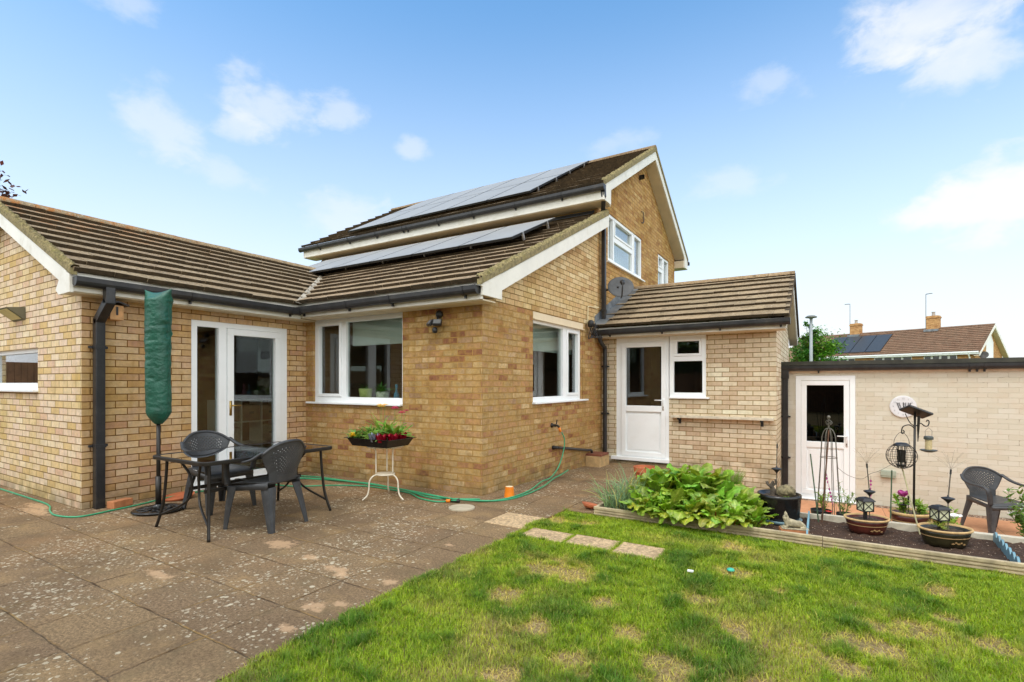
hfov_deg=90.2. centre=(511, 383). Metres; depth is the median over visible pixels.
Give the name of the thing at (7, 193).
copper tree
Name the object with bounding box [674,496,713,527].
chard plant
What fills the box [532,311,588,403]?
window
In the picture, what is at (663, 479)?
chard plant
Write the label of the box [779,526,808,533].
block
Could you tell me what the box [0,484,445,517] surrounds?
garden hose
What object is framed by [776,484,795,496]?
garden stone
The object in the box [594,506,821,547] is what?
edging board
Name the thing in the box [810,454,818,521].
cane
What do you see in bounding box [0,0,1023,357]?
sky
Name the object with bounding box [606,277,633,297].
satellite dish
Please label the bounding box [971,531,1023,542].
edging board
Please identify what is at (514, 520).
paving slab
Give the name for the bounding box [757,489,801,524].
planter
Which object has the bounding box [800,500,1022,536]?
yard
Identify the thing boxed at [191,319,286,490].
door
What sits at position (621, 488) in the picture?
onion clump
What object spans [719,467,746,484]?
plant
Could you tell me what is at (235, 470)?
garden chair
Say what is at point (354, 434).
pansy
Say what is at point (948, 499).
firework light
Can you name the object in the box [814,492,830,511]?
garden plant
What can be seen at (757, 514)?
chard plant
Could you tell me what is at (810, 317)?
lamp post
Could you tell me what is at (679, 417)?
wall shelf
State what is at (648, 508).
chard plant
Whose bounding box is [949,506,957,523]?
garden plant
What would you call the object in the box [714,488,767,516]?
chard plant
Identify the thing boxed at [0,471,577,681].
patio
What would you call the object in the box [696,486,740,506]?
chard plant
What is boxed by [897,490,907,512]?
flower ornament
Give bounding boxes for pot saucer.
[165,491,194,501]
[582,501,596,508]
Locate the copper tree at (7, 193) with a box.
[0,160,27,197]
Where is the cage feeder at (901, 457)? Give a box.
[886,432,917,468]
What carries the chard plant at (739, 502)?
on the soil bed
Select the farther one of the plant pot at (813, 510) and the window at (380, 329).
the window at (380, 329)
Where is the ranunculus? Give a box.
[348,403,408,437]
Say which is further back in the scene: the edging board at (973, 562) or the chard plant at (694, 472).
the chard plant at (694, 472)
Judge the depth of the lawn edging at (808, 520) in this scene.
4.59 m
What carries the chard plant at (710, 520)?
on the soil bed
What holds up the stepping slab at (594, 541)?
on the lawn at (877, 649)
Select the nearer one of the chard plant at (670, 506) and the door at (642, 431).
the chard plant at (670, 506)
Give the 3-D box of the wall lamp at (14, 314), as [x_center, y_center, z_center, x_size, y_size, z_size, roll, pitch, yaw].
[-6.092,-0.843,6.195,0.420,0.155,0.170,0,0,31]
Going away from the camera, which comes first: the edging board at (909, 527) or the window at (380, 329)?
the edging board at (909, 527)
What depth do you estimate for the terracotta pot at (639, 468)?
6.75 m
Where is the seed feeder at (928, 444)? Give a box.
[920,428,937,452]
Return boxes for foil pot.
[368,433,378,441]
[375,433,386,442]
[387,433,398,440]
[396,432,406,438]
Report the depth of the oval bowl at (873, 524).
4.45 m
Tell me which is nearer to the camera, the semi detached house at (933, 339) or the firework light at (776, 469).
the firework light at (776, 469)
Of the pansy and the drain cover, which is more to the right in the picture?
the drain cover
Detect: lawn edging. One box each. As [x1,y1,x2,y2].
[806,511,809,533]
[993,532,1020,562]
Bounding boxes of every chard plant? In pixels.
[619,485,661,508]
[627,495,664,517]
[635,473,681,501]
[639,467,702,496]
[650,494,691,523]
[655,463,723,488]
[655,487,688,511]
[659,463,722,482]
[661,464,745,496]
[666,476,718,503]
[668,465,733,497]
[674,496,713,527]
[677,491,728,517]
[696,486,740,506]
[697,497,728,527]
[703,480,756,496]
[711,497,751,521]
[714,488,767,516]
[715,499,753,528]
[724,497,773,517]
[738,501,753,512]
[744,505,778,527]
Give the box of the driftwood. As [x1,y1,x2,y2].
[765,479,776,494]
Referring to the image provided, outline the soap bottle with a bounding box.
[394,384,398,397]
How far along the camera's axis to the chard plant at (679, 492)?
4.90 m
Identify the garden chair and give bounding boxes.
[180,430,256,515]
[223,439,307,533]
[960,466,1023,533]
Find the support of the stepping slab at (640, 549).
on the lawn at (877, 649)
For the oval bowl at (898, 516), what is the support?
on the back ledge
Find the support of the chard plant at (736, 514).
on the soil bed
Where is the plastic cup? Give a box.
[504,486,514,497]
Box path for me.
[495,462,676,513]
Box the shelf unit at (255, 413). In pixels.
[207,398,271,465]
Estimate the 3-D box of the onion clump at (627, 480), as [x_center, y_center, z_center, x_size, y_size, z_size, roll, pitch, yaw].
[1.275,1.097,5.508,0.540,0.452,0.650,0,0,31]
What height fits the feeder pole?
1.225 m
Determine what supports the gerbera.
in the plant tray
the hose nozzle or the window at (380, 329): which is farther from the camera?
the window at (380, 329)
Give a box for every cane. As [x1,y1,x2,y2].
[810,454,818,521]
[821,430,829,522]
[890,470,892,519]
[901,463,920,533]
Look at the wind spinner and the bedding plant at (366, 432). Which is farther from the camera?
the bedding plant at (366, 432)
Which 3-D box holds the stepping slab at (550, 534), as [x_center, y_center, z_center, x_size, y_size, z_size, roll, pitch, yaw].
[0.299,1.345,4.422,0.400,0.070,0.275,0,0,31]
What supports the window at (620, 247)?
in the house at (518, 353)
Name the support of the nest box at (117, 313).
attached to the house at (518, 353)
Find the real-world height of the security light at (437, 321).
0.290 m
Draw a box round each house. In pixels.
[0,145,799,509]
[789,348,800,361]
[793,293,1008,380]
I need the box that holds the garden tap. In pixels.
[551,420,561,431]
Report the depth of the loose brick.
5.42 m
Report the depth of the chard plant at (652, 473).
5.30 m
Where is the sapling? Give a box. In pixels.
[799,320,819,360]
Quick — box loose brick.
[107,497,132,508]
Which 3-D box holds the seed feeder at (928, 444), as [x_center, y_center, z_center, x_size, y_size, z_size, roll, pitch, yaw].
[3.847,0.524,4.714,0.132,0.231,0.132,0,0,31]
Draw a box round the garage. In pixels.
[781,357,1023,518]
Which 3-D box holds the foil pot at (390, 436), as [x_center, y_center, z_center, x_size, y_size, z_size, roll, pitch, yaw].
[-1.321,0.603,5.653,0.129,0.101,0.131,0,0,31]
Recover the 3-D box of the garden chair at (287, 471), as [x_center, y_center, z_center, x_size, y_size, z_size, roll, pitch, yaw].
[-2.264,0.916,4.767,0.556,0.808,0.636,0,0,20]
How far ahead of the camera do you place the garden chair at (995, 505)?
6.75 m
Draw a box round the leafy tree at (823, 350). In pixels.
[789,324,854,380]
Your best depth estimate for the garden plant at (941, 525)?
4.21 m
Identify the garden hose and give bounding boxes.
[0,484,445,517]
[300,470,567,501]
[300,477,479,499]
[301,432,564,501]
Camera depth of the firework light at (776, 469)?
4.95 m
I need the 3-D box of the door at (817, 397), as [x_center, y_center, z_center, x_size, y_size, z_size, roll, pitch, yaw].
[5.208,0.927,8.503,0.900,2.106,0.159,0,0,31]
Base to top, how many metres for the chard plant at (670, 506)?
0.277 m
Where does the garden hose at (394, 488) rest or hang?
on the patio
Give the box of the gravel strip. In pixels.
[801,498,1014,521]
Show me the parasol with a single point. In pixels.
(158, 333)
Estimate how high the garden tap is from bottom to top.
0.186 m
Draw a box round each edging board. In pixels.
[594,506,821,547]
[596,495,615,506]
[800,512,820,519]
[823,514,917,531]
[823,536,1023,575]
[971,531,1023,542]
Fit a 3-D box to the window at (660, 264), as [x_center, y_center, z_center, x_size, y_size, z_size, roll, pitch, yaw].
[3.753,-2.567,12.919,0.275,1.205,1.090,0,0,31]
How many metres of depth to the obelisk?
5.09 m
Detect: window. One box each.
[0,348,37,391]
[306,312,402,405]
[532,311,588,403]
[607,214,644,281]
[658,254,667,283]
[669,335,709,398]
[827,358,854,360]
[874,356,911,359]
[924,355,956,358]
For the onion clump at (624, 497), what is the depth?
5.21 m
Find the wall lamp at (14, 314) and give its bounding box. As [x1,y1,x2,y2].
[0,307,25,321]
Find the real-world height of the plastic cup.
0.120 m
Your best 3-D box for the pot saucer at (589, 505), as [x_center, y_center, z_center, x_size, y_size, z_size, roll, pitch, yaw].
[0.826,1.288,5.373,0.190,0.042,0.189,9,-5,31]
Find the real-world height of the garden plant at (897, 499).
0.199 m
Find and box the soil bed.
[607,502,1023,562]
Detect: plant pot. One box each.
[359,384,372,396]
[375,381,395,397]
[810,507,831,517]
[836,511,850,515]
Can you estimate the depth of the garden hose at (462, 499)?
5.93 m
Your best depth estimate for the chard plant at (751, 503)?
4.69 m
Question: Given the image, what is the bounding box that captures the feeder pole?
[899,405,932,513]
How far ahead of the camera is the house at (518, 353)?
7.32 m
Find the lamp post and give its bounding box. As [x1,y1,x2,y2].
[805,315,816,360]
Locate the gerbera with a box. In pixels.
[372,406,413,441]
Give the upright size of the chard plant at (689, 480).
0.468 m
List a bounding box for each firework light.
[771,429,789,488]
[854,447,877,517]
[931,450,967,528]
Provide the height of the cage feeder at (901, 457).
0.335 m
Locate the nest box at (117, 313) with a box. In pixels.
[107,301,129,320]
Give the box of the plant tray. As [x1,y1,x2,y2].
[344,436,416,447]
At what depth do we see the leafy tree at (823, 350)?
25.39 m
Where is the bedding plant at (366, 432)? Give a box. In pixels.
[357,423,376,438]
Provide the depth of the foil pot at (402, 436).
5.73 m
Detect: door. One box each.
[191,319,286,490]
[611,336,669,463]
[796,375,855,503]
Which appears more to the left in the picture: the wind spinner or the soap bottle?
the soap bottle
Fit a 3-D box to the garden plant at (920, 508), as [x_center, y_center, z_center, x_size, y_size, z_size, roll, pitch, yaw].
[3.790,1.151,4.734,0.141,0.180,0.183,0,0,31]
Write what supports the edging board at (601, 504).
on the back ledge
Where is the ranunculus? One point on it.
(385, 422)
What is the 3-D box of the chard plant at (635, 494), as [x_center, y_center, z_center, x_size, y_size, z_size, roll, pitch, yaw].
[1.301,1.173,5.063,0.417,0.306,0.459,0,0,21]
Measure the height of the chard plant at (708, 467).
0.489 m
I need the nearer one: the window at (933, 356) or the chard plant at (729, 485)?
the chard plant at (729, 485)
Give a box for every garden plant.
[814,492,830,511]
[833,480,856,513]
[892,493,911,513]
[912,498,928,514]
[928,519,952,529]
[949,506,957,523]
[950,516,959,524]
[1003,485,1023,536]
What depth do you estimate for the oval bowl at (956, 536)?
4.09 m
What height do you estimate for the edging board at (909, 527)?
0.150 m
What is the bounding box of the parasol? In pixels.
[130,289,182,515]
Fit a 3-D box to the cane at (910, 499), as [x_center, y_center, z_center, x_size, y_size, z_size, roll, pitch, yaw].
[3.615,1.000,4.650,0.012,0.685,0.302,0,0,5]
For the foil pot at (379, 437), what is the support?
on the plant tray
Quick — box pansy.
[342,427,370,438]
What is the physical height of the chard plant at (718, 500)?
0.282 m
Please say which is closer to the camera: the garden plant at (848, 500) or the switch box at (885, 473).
the garden plant at (848, 500)
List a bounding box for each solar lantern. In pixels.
[855,496,875,519]
[928,504,951,528]
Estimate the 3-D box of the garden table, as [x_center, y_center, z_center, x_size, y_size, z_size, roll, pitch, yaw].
[-2.577,0.990,4.992,0.906,0.669,1.330,0,0,31]
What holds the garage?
on the ground
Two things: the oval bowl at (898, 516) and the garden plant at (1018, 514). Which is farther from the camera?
the garden plant at (1018, 514)
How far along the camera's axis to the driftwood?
4.90 m
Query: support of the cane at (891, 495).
on the back ledge
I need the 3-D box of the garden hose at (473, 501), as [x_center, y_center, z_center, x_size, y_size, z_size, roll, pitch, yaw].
[-1.178,1.019,6.489,4.076,0.606,1.775,0,0,-5]
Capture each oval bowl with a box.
[843,513,890,535]
[889,507,930,523]
[917,522,973,548]
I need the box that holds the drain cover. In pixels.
[448,504,474,510]
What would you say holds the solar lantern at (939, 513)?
in the oval bowl at (956, 536)
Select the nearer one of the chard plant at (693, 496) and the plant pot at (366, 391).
the chard plant at (693, 496)
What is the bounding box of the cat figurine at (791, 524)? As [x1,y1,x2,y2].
[780,511,809,530]
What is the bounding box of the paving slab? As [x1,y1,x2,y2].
[485,512,545,528]
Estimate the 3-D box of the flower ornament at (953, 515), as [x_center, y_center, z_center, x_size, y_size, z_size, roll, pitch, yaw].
[3.889,1.261,4.495,0.119,0.218,0.120,0,0,31]
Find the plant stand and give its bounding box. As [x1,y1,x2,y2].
[362,446,403,500]
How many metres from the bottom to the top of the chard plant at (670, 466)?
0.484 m
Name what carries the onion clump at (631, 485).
on the soil bed
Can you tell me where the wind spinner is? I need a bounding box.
[826,473,833,506]
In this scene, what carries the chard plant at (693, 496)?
on the soil bed
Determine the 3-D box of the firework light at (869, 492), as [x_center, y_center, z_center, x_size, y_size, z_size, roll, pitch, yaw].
[3.173,0.905,4.548,0.228,0.669,0.228,0,0,31]
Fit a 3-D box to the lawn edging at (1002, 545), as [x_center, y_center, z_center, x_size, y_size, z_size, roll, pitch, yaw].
[3.798,1.290,3.925,0.014,0.120,0.852,0,0,35]
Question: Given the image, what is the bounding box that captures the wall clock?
[889,396,916,417]
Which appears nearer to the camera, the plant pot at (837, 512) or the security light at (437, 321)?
the plant pot at (837, 512)
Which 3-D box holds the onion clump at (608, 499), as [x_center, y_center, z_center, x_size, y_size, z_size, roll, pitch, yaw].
[1.020,1.119,5.195,0.521,0.407,0.688,0,0,-15]
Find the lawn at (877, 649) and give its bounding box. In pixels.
[221,517,1023,681]
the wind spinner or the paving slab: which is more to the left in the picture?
the paving slab
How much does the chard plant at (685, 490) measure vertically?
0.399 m
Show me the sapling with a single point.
(806, 345)
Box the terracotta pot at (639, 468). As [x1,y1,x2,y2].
[633,465,654,479]
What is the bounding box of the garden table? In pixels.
[153,441,331,541]
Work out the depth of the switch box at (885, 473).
7.98 m
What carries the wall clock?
attached to the garage
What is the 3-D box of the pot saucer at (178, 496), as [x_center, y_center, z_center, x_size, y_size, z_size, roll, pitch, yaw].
[-3.825,1.300,5.845,0.340,0.032,0.340,0,6,31]
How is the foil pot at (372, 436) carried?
on the plant tray
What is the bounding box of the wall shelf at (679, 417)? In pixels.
[670,415,773,426]
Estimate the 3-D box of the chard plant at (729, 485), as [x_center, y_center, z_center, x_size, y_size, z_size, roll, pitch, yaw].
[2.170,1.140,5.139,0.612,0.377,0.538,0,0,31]
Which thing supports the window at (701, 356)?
in the house at (518, 353)
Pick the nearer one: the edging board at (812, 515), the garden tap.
the edging board at (812, 515)
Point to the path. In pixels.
(569, 485)
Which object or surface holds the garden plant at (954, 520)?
on the soil bed
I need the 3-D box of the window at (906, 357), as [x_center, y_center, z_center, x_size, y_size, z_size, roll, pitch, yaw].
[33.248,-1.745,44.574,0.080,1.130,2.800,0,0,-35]
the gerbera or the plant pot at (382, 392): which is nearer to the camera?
the gerbera
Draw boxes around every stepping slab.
[522,528,570,543]
[565,534,620,550]
[611,542,664,560]
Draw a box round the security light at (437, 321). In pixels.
[426,310,442,332]
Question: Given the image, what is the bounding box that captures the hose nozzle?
[446,499,459,502]
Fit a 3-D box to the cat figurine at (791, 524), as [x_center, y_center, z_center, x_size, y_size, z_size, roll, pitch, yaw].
[2.434,1.179,4.396,0.210,0.145,0.100,0,0,17]
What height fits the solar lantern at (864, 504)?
0.235 m
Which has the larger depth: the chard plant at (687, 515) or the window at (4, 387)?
the window at (4, 387)
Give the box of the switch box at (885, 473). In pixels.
[881,470,895,477]
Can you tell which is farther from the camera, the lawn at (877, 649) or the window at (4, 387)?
the window at (4, 387)
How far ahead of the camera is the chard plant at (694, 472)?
5.18 m
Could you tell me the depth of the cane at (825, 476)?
4.92 m
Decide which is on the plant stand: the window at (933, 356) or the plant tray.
the plant tray
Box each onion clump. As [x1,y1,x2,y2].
[582,472,637,508]
[589,470,642,508]
[595,469,646,510]
[610,463,646,492]
[613,476,660,498]
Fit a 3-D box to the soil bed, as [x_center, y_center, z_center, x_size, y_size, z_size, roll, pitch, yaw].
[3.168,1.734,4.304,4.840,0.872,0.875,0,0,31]
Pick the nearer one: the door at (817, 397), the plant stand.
the plant stand
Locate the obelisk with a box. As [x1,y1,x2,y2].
[817,415,840,514]
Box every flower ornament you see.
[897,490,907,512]
[950,513,962,523]

